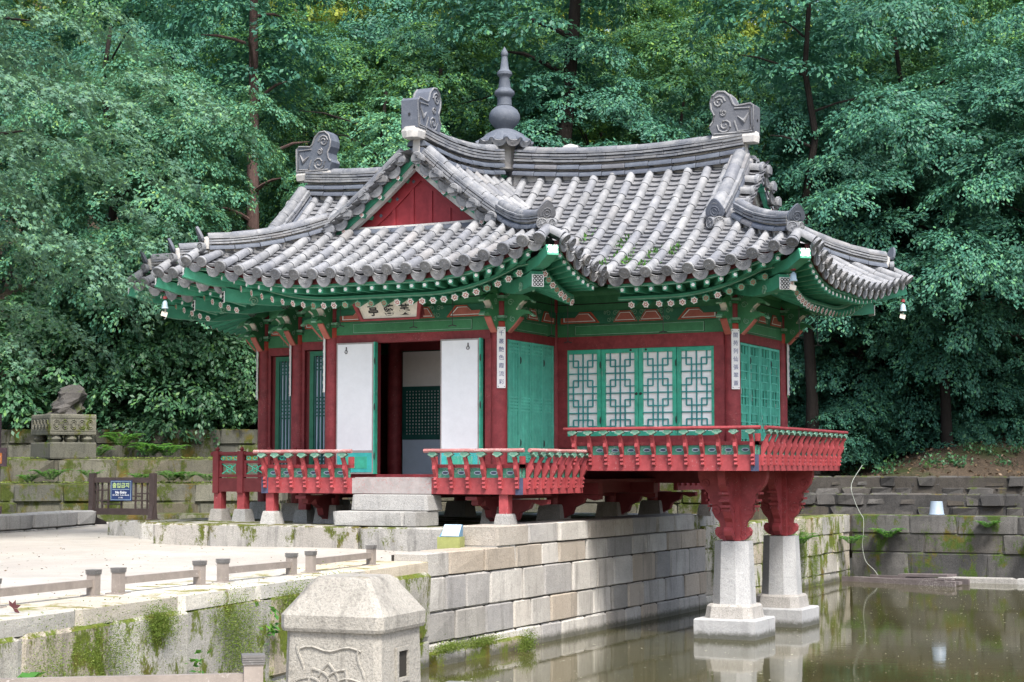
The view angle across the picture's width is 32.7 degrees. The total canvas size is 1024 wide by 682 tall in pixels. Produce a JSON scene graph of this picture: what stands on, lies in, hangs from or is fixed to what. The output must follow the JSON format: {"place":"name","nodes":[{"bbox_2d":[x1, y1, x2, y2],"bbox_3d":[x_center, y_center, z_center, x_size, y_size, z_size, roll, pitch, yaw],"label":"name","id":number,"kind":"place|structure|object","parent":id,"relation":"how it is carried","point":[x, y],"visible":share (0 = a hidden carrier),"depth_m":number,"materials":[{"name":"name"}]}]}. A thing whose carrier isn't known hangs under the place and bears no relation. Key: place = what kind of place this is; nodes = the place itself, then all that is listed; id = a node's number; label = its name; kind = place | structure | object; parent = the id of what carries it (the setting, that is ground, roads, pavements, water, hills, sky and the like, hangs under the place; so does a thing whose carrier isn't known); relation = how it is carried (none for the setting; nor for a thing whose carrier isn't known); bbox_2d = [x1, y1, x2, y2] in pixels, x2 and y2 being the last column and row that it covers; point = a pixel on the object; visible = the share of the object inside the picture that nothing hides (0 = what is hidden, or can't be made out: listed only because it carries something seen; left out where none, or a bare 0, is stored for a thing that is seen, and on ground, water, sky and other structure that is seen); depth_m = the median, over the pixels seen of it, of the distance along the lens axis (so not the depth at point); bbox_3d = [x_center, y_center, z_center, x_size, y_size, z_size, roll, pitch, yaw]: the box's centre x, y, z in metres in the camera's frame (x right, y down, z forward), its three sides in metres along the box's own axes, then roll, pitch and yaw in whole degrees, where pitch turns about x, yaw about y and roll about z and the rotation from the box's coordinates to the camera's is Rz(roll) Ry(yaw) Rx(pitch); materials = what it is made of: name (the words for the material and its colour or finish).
{"place":"outdoors","nodes":[
{"label":"outdoors","id":0,"kind":"place"},
{"bbox_2d":[0,111,355,502],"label":"hill","id":1,"kind":"structure","parent":0,"point":[21,291],"depth_m":69.52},
{"bbox_2d":[0,256,130,428],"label":"shrub","id":2,"kind":"object","parent":1,"relation":"on","point":[38,349],"visible":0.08,"depth_m":41.73,"materials":[{"name":"green plant"}]},
{"bbox_2d":[0,0,138,293],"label":"forest tree","id":3,"kind":"object","parent":1,"relation":"on","point":[18,38],"visible":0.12,"depth_m":45.89,"materials":[{"name":"green plant"}]},
{"bbox_2d":[0,277,144,437],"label":"shrub","id":4,"kind":"object","parent":1,"relation":"on","point":[8,385],"visible":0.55,"depth_m":40.77,"materials":[{"name":"green plant"}]},
{"bbox_2d":[0,0,219,308],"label":"forest tree","id":5,"kind":"object","parent":1,"relation":"on","point":[74,10],"visible":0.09,"depth_m":58.40,"materials":[{"name":"green plant"}]},
{"bbox_2d":[44,312,191,455],"bbox_3d":[-9.472,0.977,41.889,3.562,3.941,3.509,2,-5,-21],"label":"shrub","id":6,"kind":"object","parent":1,"relation":"on","point":[116,422],"visible":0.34,"depth_m":40.77,"materials":[{"name":"green plant"}]},
{"bbox_2d":[0,26,243,428],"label":"maple tree","id":7,"kind":"object","parent":1,"relation":"on","point":[52,118],"visible":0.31,"depth_m":40.53,"materials":[{"name":"green plant"}]},
{"bbox_2d":[1,429,257,458],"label":"terrace wall","id":8,"kind":"structure","parent":1,"relation":"on","point":[232,440],"depth_m":40.54,"materials":[{"name":"stone"}]},
{"bbox_2d":[34,306,227,426],"bbox_3d":[-9.042,0.431,43.848,5.150,4.330,5.079,-1,-4,16],"label":"shrub","id":9,"kind":"object","parent":1,"relation":"on","point":[189,367],"visible":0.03,"depth_m":41.96,"materials":[{"name":"green plant"}]},
{"bbox_2d":[2,0,293,268],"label":"forest tree","id":10,"kind":"object","parent":1,"relation":"on","point":[173,46],"visible":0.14,"depth_m":49.90,"materials":[{"name":"green plant"}]},
{"bbox_2d":[0,47,304,345],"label":"maple tree","id":11,"kind":"object","parent":1,"relation":"on","point":[223,169],"visible":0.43,"depth_m":39.71,"materials":[{"name":"green plant"}]},
{"bbox_2d":[77,308,255,448],"bbox_3d":[-8.193,0.927,41.878,4.464,3.752,4.402,0,-4,-6],"label":"shrub","id":12,"kind":"object","parent":1,"relation":"on","point":[141,355],"visible":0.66,"depth_m":40.41,"materials":[{"name":"green plant"}]},
{"bbox_2d":[139,317,258,447],"bbox_3d":[-7.159,0.643,41.992,3.814,4.284,3.872,-2,-5,23],"label":"shrub","id":13,"kind":"object","parent":1,"relation":"on","point":[234,354],"visible":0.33,"depth_m":40.61,"materials":[{"name":"green plant"}]},
{"bbox_2d":[175,333,258,429],"bbox_3d":[-6.140,0.996,42.526,4.063,3.464,4.120,-3,-5,38],"label":"shrub","id":14,"kind":"object","parent":1,"relation":"on","point":[246,397],"visible":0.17,"depth_m":40.77,"materials":[{"name":"green plant"}]},
{"bbox_2d":[120,0,345,428],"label":"conifer tree","id":15,"kind":"object","parent":1,"relation":"on","point":[254,70],"visible":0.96,"depth_m":44.22,"materials":[{"name":"green plant"}]},
{"bbox_2d":[187,20,459,228],"bbox_3d":[-4.981,-3.529,48.203,7.342,10.917,7.282,4,-6,-40],"label":"forest tree","id":16,"kind":"object","parent":1,"relation":"on","point":[309,95],"visible":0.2,"depth_m":47.11,"materials":[{"name":"green plant"}]},
{"bbox_2d":[201,0,453,181],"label":"forest tree","id":17,"kind":"object","parent":1,"relation":"on","point":[384,9],"visible":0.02,"depth_m":58.89,"materials":[{"name":"green plant"}]},
{"bbox_2d":[261,91,450,228],"bbox_3d":[-3.598,-1.885,42.823,6.008,8.656,6.176,1,-4,-10],"label":"maple tree","id":18,"kind":"object","parent":1,"relation":"on","point":[383,149],"visible":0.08,"depth_m":42.28,"materials":[{"name":"green plant"}]},
{"bbox_2d":[378,4,621,145],"bbox_3d":[0.055,-4.064,51.578,7.946,11.912,8.011,-1,-4,14],"label":"forest tree","id":19,"kind":"object","parent":1,"relation":"on","point":[487,101],"visible":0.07,"depth_m":51.03,"materials":[{"name":"green plant"}]},
{"bbox_2d":[423,0,638,146],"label":"leaning tree","id":20,"kind":"object","parent":1,"relation":"on","point":[572,32],"visible":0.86,"depth_m":45.63,"materials":[{"name":"green plant"}]},
{"bbox_2d":[464,36,695,178],"bbox_3d":[1.516,-2.940,46.060,7.366,10.501,8.060,0,-4,-1],"label":"forest tree","id":21,"kind":"object","parent":1,"relation":"on","point":[650,125],"visible":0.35,"depth_m":44.91,"materials":[{"name":"green plant"}]},
{"bbox_2d":[0,522,406,602],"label":"ground","id":22,"kind":"structure","parent":0,"point":[80,546],"depth_m":21.60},
{"bbox_2d":[0,510,96,532],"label":"stone kerb","id":23,"kind":"structure","parent":22,"relation":"on","point":[35,521],"depth_m":30.30,"materials":[{"name":"grey"}]},
{"bbox_2d":[2,513,232,521],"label":"terrace wall","id":24,"kind":"structure","parent":22,"relation":"on","point":[160,516],"depth_m":35.02,"materials":[{"name":"stone"}]},
{"bbox_2d":[88,473,159,523],"bbox_3d":[-7.332,2.989,32.819,1.454,1.000,0.840,-2,-5,22],"label":"barrier","id":25,"kind":"object","parent":22,"relation":"on","point":[151,488],"visible":0.84,"depth_m":32.77,"materials":[{"name":"brown wood"}]},
{"bbox_2d":[110,480,131,500],"bbox_3d":[-7.345,2.811,32.782,0.470,0.380,0.028,-2,-5,22],"label":"warning sign","id":26,"kind":"object","parent":25,"relation":"attached to","point":[120,490],"visible":1,"depth_m":32.77,"materials":[{"name":"blue"}]},
{"bbox_2d":[0,0,258,376],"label":"maple tree","id":27,"kind":"object","parent":22,"relation":"on","point":[86,158],"visible":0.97,"depth_m":27.38,"materials":[{"name":"green plant"}]},
{"bbox_2d":[0,483,287,512],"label":"terrace wall","id":28,"kind":"structure","parent":22,"relation":"on","point":[171,497],"depth_m":36.16,"materials":[{"name":"stone"}]},
{"bbox_2d":[0,459,256,483],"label":"terrace wall","id":29,"kind":"structure","parent":28,"relation":"on","point":[12,469],"depth_m":37.51,"materials":[{"name":"stone"}]},
{"bbox_2d":[30,385,95,458],"bbox_3d":[-9.838,1.769,38.274,1.074,1.638,1.160,3,-5,-36],"label":"stone planter","id":30,"kind":"object","parent":29,"relation":"on","point":[67,419],"visible":1,"depth_m":37.94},
{"bbox_2d":[0,456,256,482],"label":"ground cover","id":31,"kind":"object","parent":28,"relation":"on","point":[113,457],"visible":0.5,"depth_m":37.45,"materials":[{"name":"green plant"}]},
{"bbox_2d":[108,511,718,551],"bbox_3d":[-1.901,3.063,27.885,8.126,0.504,8.708,-2,-5,26],"label":"stone podium","id":32,"kind":"object","parent":22,"relation":"on","point":[202,531],"visible":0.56,"depth_m":23.90,"materials":[{"name":"stone"}]},
{"bbox_2d":[333,494,441,526],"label":"stone steps","id":33,"kind":"structure","parent":32,"relation":"on","point":[405,510],"depth_m":23.29,"materials":[{"name":"stone"}]},
{"bbox_2d":[126,47,913,640],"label":"pavilion","id":34,"kind":"structure","parent":32,"relation":"on","point":[620,291],"depth_m":24.85,"materials":[{"name":"tile"}]},
{"bbox_2d":[275,357,291,464],"bbox_3d":[-3.389,1.139,27.530,0.800,1.790,0.050,-2,-5,26],"label":"lattice door","id":35,"kind":"structure","parent":34,"relation":"in","point":[282,398],"depth_m":27.65,"materials":[{"name":"wood"}]},
{"bbox_2d":[309,351,325,464],"bbox_3d":[-2.692,1.040,26.194,0.800,1.790,0.050,-2,-5,26],"label":"lattice door","id":36,"kind":"structure","parent":34,"relation":"in","point":[317,396],"depth_m":26.31,"materials":[{"name":"wood"}]},
{"bbox_2d":[336,342,377,473],"bbox_3d":[-2.217,0.956,24.888,0.654,1.874,0.102,-2,-5,26],"label":"door leaf","id":37,"kind":"structure","parent":34,"relation":"in","point":[357,363],"depth_m":24.85,"materials":[{"name":"grey wood"}]},
{"bbox_2d":[353,300,424,321],"bbox_3d":[-1.692,-0.448,24.105,1.140,0.327,0.209,-2,-5,26],"label":"name board","id":38,"kind":"object","parent":34,"relation":"attached to","point":[405,310],"visible":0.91,"depth_m":24.08,"materials":[{"name":"white wood"}]},
{"bbox_2d":[402,350,439,473],"bbox_3d":[-1.323,1.101,26.484,0.790,1.910,0.076,-2,-5,26],"label":"inner door","id":39,"kind":"structure","parent":34,"relation":"in","point":[420,369],"depth_m":26.49,"materials":[{"name":"teal paint"}]},
{"bbox_2d":[359,339,484,473],"bbox_3d":[-1.386,0.941,24.588,2.210,1.860,0.080,-2,-5,26],"label":"door frame","id":40,"kind":"structure","parent":34,"relation":"in","point":[379,344],"depth_m":24.80,"materials":[{"name":"red paint"}]},
{"bbox_2d":[440,338,482,463],"bbox_3d":[-0.699,0.901,24.136,0.644,1.874,0.102,-2,-5,26],"label":"door leaf","id":41,"kind":"structure","parent":34,"relation":"in","point":[461,360],"depth_m":24.11,"materials":[{"name":"grey wood"}]},
{"bbox_2d":[497,327,505,387],"bbox_3d":[-0.148,0.225,23.916,0.116,0.840,0.028,1,-4,-12],"label":"verse board","id":42,"kind":"object","parent":34,"relation":"attached to","point":[501,357],"visible":1,"depth_m":23.91,"materials":[{"name":"white paint"}]},
{"bbox_2d":[567,349,601,435],"bbox_3d":[1.035,0.756,25.341,0.582,1.254,0.077,-2,-5,26],"label":"window leaf","id":43,"kind":"structure","parent":34,"relation":"in","point":[583,366],"depth_m":25.35,"materials":[{"name":"teal paint"}]},
{"bbox_2d":[601,348,638,435],"bbox_3d":[1.555,0.738,25.088,0.574,1.254,0.081,-2,-5,26],"label":"window leaf","id":44,"kind":"structure","parent":34,"relation":"in","point":[619,367],"depth_m":25.11,"materials":[{"name":"teal paint"}]},
{"bbox_2d":[638,347,676,435],"bbox_3d":[2.077,0.718,24.823,0.582,1.254,0.081,-2,-5,26],"label":"window leaf","id":45,"kind":"structure","parent":34,"relation":"in","point":[658,365],"depth_m":24.84,"materials":[{"name":"teal paint"}]},
{"bbox_2d":[677,346,714,434],"bbox_3d":[2.605,0.700,24.585,0.574,1.254,0.050,-2,-5,26],"label":"window leaf","id":46,"kind":"structure","parent":34,"relation":"in","point":[695,364],"depth_m":24.60,"materials":[{"name":"teal paint"}]},
{"bbox_2d":[731,329,739,388],"bbox_3d":[3.111,0.251,24.273,0.116,0.840,0.028,1,-4,-12],"label":"verse board","id":47,"kind":"object","parent":34,"relation":"attached to","point":[735,359],"visible":1,"depth_m":24.26,"materials":[{"name":"white paint"}]},
{"bbox_2d":[391,513,706,666],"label":"pier wall","id":48,"kind":"structure","parent":22,"relation":"on","point":[578,582],"depth_m":23.90,"materials":[{"name":"grey"}]},
{"bbox_2d":[437,524,464,548],"bbox_3d":[-0.780,2.498,22.280,0.300,0.304,0.220,-1,-4,15],"label":"floodlight box","id":49,"kind":"object","parent":48,"relation":"on","point":[451,536],"visible":0.93,"depth_m":22.20,"materials":[{"name":"yellow metal"}]},
{"bbox_2d":[0,560,430,681],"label":"bank wall","id":50,"kind":"structure","parent":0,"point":[413,578],"depth_m":14.92,"materials":[{"name":"stone"}]},
{"bbox_2d":[0,569,104,607],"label":"rail fence","id":51,"kind":"object","parent":50,"relation":"on","point":[91,583],"visible":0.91,"depth_m":14.57,"materials":[{"name":"grey wood"}]},
{"bbox_2d":[105,560,208,594],"bbox_3d":[-3.197,2.159,15.856,0.160,0.262,1.432,-2,-5,23],"label":"rail fence","id":52,"kind":"object","parent":50,"relation":"on","point":[120,579],"visible":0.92,"depth_m":15.73,"materials":[{"name":"grey wood"}]},
{"bbox_2d":[5,557,422,676],"bbox_3d":[-2.452,2.894,15.991,0.400,1.670,8.281,-1,-4,19],"label":"bank moss","id":53,"kind":"object","parent":50,"relation":"attached to","point":[159,621],"visible":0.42,"depth_m":14.57,"materials":[{"name":"green plant"}]},
{"bbox_2d":[214,553,301,582],"bbox_3d":[-2.528,2.272,17.379,0.160,0.262,1.421,-2,-5,24],"label":"rail fence","id":54,"kind":"object","parent":50,"relation":"on","point":[225,569],"visible":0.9,"depth_m":17.27,"materials":[{"name":"grey wood"}]},
{"bbox_2d":[300,545,379,572],"bbox_3d":[-1.865,2.402,19.138,0.160,0.262,1.722,-1,-4,19],"label":"rail fence","id":55,"kind":"object","parent":50,"relation":"on","point":[313,561],"visible":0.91,"depth_m":18.98,"materials":[{"name":"grey wood"}]},
{"bbox_2d":[0,0,1023,476],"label":"hill","id":56,"kind":"structure","parent":0,"point":[986,458],"depth_m":41.83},
{"bbox_2d":[17,0,316,221],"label":"forest tree","id":57,"kind":"object","parent":56,"relation":"on","point":[306,9],"visible":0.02,"depth_m":69.31,"materials":[{"name":"green plant"}]},
{"bbox_2d":[47,0,338,230],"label":"forest tree","id":58,"kind":"object","parent":56,"relation":"on","point":[217,24],"visible":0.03,"depth_m":58.91,"materials":[{"name":"green plant"}]},
{"bbox_2d":[155,0,387,233],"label":"forest tree","id":59,"kind":"object","parent":56,"relation":"on","point":[213,59],"visible":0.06,"depth_m":53.11,"materials":[{"name":"green plant"}]},
{"bbox_2d":[167,0,433,144],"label":"forest tree","id":60,"kind":"object","parent":56,"relation":"on","point":[332,14],"visible":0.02,"depth_m":75.23,"materials":[{"name":"green plant"}]},
{"bbox_2d":[233,0,540,230],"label":"forest tree","id":61,"kind":"object","parent":56,"relation":"on","point":[371,36],"visible":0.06,"depth_m":50.86,"materials":[{"name":"green plant"}]},
{"bbox_2d":[293,0,553,156],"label":"forest tree","id":62,"kind":"object","parent":56,"relation":"on","point":[438,81],"visible":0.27,"depth_m":46.91,"materials":[{"name":"green plant"}]},
{"bbox_2d":[330,0,627,161],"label":"forest tree","id":63,"kind":"object","parent":56,"relation":"on","point":[361,6],"visible":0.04,"depth_m":57.67,"materials":[{"name":"green plant"}]},
{"bbox_2d":[458,0,728,142],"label":"forest tree","id":64,"kind":"object","parent":56,"relation":"on","point":[590,24],"visible":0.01,"depth_m":58.95,"materials":[{"name":"green plant"}]},
{"bbox_2d":[492,0,717,144],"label":"forest tree","id":65,"kind":"object","parent":56,"relation":"on","point":[660,10],"visible":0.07,"depth_m":54.00,"materials":[{"name":"green plant"}]},
{"bbox_2d":[533,0,809,173],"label":"forest tree","id":66,"kind":"object","parent":56,"relation":"on","point":[681,49],"visible":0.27,"depth_m":47.19,"materials":[{"name":"green plant"}]},
{"bbox_2d":[558,0,861,161],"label":"forest tree","id":67,"kind":"object","parent":56,"relation":"on","point":[750,27],"visible":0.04,"depth_m":71.68,"materials":[{"name":"green plant"}]},
{"bbox_2d":[608,0,823,192],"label":"forest tree","id":68,"kind":"object","parent":56,"relation":"on","point":[743,51],"visible":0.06,"depth_m":61.67,"materials":[{"name":"green plant"}]},
{"bbox_2d":[633,36,855,225],"bbox_3d":[6.861,-3.003,51.598,9.242,12.041,8.446,0,-4,6],"label":"forest tree","id":69,"kind":"object","parent":56,"relation":"on","point":[703,113],"visible":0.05,"depth_m":50.34,"materials":[{"name":"green plant"}]},
{"bbox_2d":[676,0,893,473],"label":"young tree","id":70,"kind":"object","parent":56,"relation":"on","point":[809,54],"visible":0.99,"depth_m":43.61,"materials":[{"name":"green plant"}]},
{"bbox_2d":[673,0,941,171],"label":"forest tree","id":71,"kind":"object","parent":56,"relation":"on","point":[771,28],"visible":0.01,"depth_m":72.28,"materials":[{"name":"green plant"}]},
{"bbox_2d":[692,0,961,191],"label":"forest tree","id":72,"kind":"object","parent":56,"relation":"on","point":[804,18],"visible":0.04,"depth_m":60.84,"materials":[{"name":"green plant"}]},
{"bbox_2d":[787,357,874,441],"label":"shrub","id":73,"kind":"object","parent":56,"relation":"on","point":[792,397],"visible":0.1,"depth_m":45.07,"materials":[{"name":"green plant"}]},
{"bbox_2d":[798,393,903,470],"bbox_3d":[8.310,2.300,43.423,2.657,2.065,2.748,-3,-5,33],"label":"shrub","id":74,"kind":"object","parent":56,"relation":"on","point":[855,451],"visible":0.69,"depth_m":43.13,"materials":[{"name":"green plant"}]},
{"bbox_2d":[714,0,1023,357],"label":"forest tree","id":75,"kind":"object","parent":56,"relation":"on","point":[918,28],"visible":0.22,"depth_m":47.06,"materials":[{"name":"green plant"}]},
{"bbox_2d":[739,79,1001,442],"bbox_3d":[7.766,-1.848,46.894,8.847,10.596,8.312,4,-6,-41],"label":"forest tree","id":76,"kind":"object","parent":56,"relation":"on","point":[764,124],"visible":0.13,"depth_m":44.51,"materials":[{"name":"green plant"}]},
{"bbox_2d":[787,214,964,451],"bbox_3d":[8.427,0.108,46.710,7.859,7.058,8.150,-2,-5,29],"label":"forest tree","id":77,"kind":"object","parent":56,"relation":"on","point":[860,363],"visible":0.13,"depth_m":43.99,"materials":[{"name":"green plant"}]},
{"bbox_2d":[754,81,1019,466],"bbox_3d":[8.741,-1.353,45.026,8.254,10.754,7.543,-1,-4,13],"label":"forest tree","id":78,"kind":"object","parent":56,"relation":"on","point":[873,159],"visible":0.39,"depth_m":43.22,"materials":[{"name":"green plant"}]},
{"bbox_2d":[760,1,1023,231],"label":"forest tree","id":79,"kind":"object","parent":56,"relation":"on","point":[863,63],"visible":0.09,"depth_m":50.41,"materials":[{"name":"green plant"}]},
{"bbox_2d":[853,391,940,459],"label":"shrub","id":80,"kind":"object","parent":56,"relation":"on","point":[884,449],"visible":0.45,"depth_m":43.87,"materials":[{"name":"green plant"}]},
{"bbox_2d":[787,192,1023,448],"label":"forest tree","id":81,"kind":"object","parent":56,"relation":"on","point":[887,348],"visible":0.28,"depth_m":43.36,"materials":[{"name":"green plant"}]},
{"bbox_2d":[791,48,1023,447],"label":"forest tree","id":82,"kind":"object","parent":56,"relation":"on","point":[901,119],"visible":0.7,"depth_m":41.30,"materials":[{"name":"green plant"}]},
{"bbox_2d":[807,476,1023,494],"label":"field stone row","id":83,"kind":"object","parent":56,"relation":"on","point":[1005,485],"visible":0.78,"depth_m":39.93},
{"bbox_2d":[825,433,1023,476],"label":"slope litter","id":84,"kind":"object","parent":56,"relation":"on","point":[911,463],"visible":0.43,"depth_m":41.69,"materials":[{"name":"brown plant"}]},
{"bbox_2d":[831,192,1023,437],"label":"forest tree","id":85,"kind":"object","parent":56,"relation":"on","point":[997,370],"visible":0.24,"depth_m":43.69,"materials":[{"name":"green plant"}]},
{"bbox_2d":[835,0,1023,340],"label":"forest tree","id":86,"kind":"object","parent":56,"relation":"on","point":[1005,3],"visible":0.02,"depth_m":59.72,"materials":[{"name":"green plant"}]},
{"bbox_2d":[841,425,1023,475],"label":"undergrowth","id":87,"kind":"object","parent":56,"relation":"on","point":[956,461],"visible":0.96,"depth_m":41.46,"materials":[{"name":"green plant"}]},
{"bbox_2d":[849,1,1023,355],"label":"forest tree","id":88,"kind":"object","parent":56,"relation":"on","point":[945,179],"visible":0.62,"depth_m":41.95,"materials":[{"name":"green plant"}]},
{"bbox_2d":[889,0,1023,365],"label":"forest tree","id":89,"kind":"object","parent":56,"relation":"on","point":[988,6],"visible":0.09,"depth_m":52.15,"materials":[{"name":"green plant"}]},
{"bbox_2d":[923,406,1002,448],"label":"shrub","id":90,"kind":"object","parent":56,"relation":"on","point":[965,421],"visible":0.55,"depth_m":43.09,"materials":[{"name":"green plant"}]},
{"bbox_2d":[955,369,1023,446],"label":"shrub","id":91,"kind":"object","parent":56,"relation":"on","point":[1017,422],"visible":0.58,"depth_m":43.39,"materials":[{"name":"green plant"}]},
{"bbox_2d":[420,581,1023,681],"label":"water","id":92,"kind":"structure","parent":0,"point":[901,630],"depth_m":22.53,"materials":[{"name":"liquid"}]},
{"bbox_2d":[700,514,849,607],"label":"bank wall","id":93,"kind":"structure","parent":92,"relation":"in","point":[834,558],"depth_m":34.81,"materials":[{"name":"stone"}]},
{"bbox_2d":[427,500,821,657],"bbox_3d":[2.596,3.720,27.448,0.402,2.529,16.620,-2,-5,26],"label":"bank moss","id":94,"kind":"object","parent":93,"relation":"attached to","point":[527,641],"visible":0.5,"depth_m":22.10,"materials":[{"name":"green moss"}]},
{"bbox_2d":[841,573,969,586],"bbox_3d":[8.072,4.876,35.596,2.616,0.287,0.830,-4,-6,43],"label":"wooden raft","id":95,"kind":"object","parent":92,"relation":"on","point":[919,579],"visible":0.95,"depth_m":35.24,"materials":[{"name":"brown wood"}]},
{"bbox_2d":[850,514,1023,578],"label":"bank wall","id":96,"kind":"structure","parent":92,"relation":"in","point":[965,546],"depth_m":36.19,"materials":[{"name":"stone"}]},
{"bbox_2d":[938,577,1023,584],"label":"stone ledge","id":97,"kind":"object","parent":92,"relation":"in","point":[994,580],"visible":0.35,"depth_m":35.40,"materials":[{"name":"grey"}]},
{"bbox_2d":[797,514,1021,557],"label":"path","id":98,"kind":"structure","parent":0,"point":[850,550],"depth_m":37.85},
{"bbox_2d":[799,492,1023,515],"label":"field stone row","id":99,"kind":"object","parent":98,"relation":"on","point":[919,503],"visible":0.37,"depth_m":38.62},
{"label":"path","id":100,"kind":"structure","parent":0,"visible":0},
{"bbox_2d":[348,483,767,519],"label":"back wall","id":101,"kind":"structure","parent":100,"relation":"on","point":[686,505],"depth_m":34.09,"materials":[{"name":"stone"}]},
{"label":"near bank","id":102,"kind":"structure","parent":0,"visible":0},
{"bbox_2d":[0,653,265,681],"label":"rail fence","id":103,"kind":"object","parent":102,"relation":"on","point":[253,663],"visible":1,"depth_m":7.64,"materials":[{"name":"grey wood"}]},
{"bbox_2d":[281,573,424,681],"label":"stone post","id":104,"kind":"object","parent":102,"relation":"on","point":[348,627],"visible":1,"depth_m":7.73,"materials":[{"name":"stone"}]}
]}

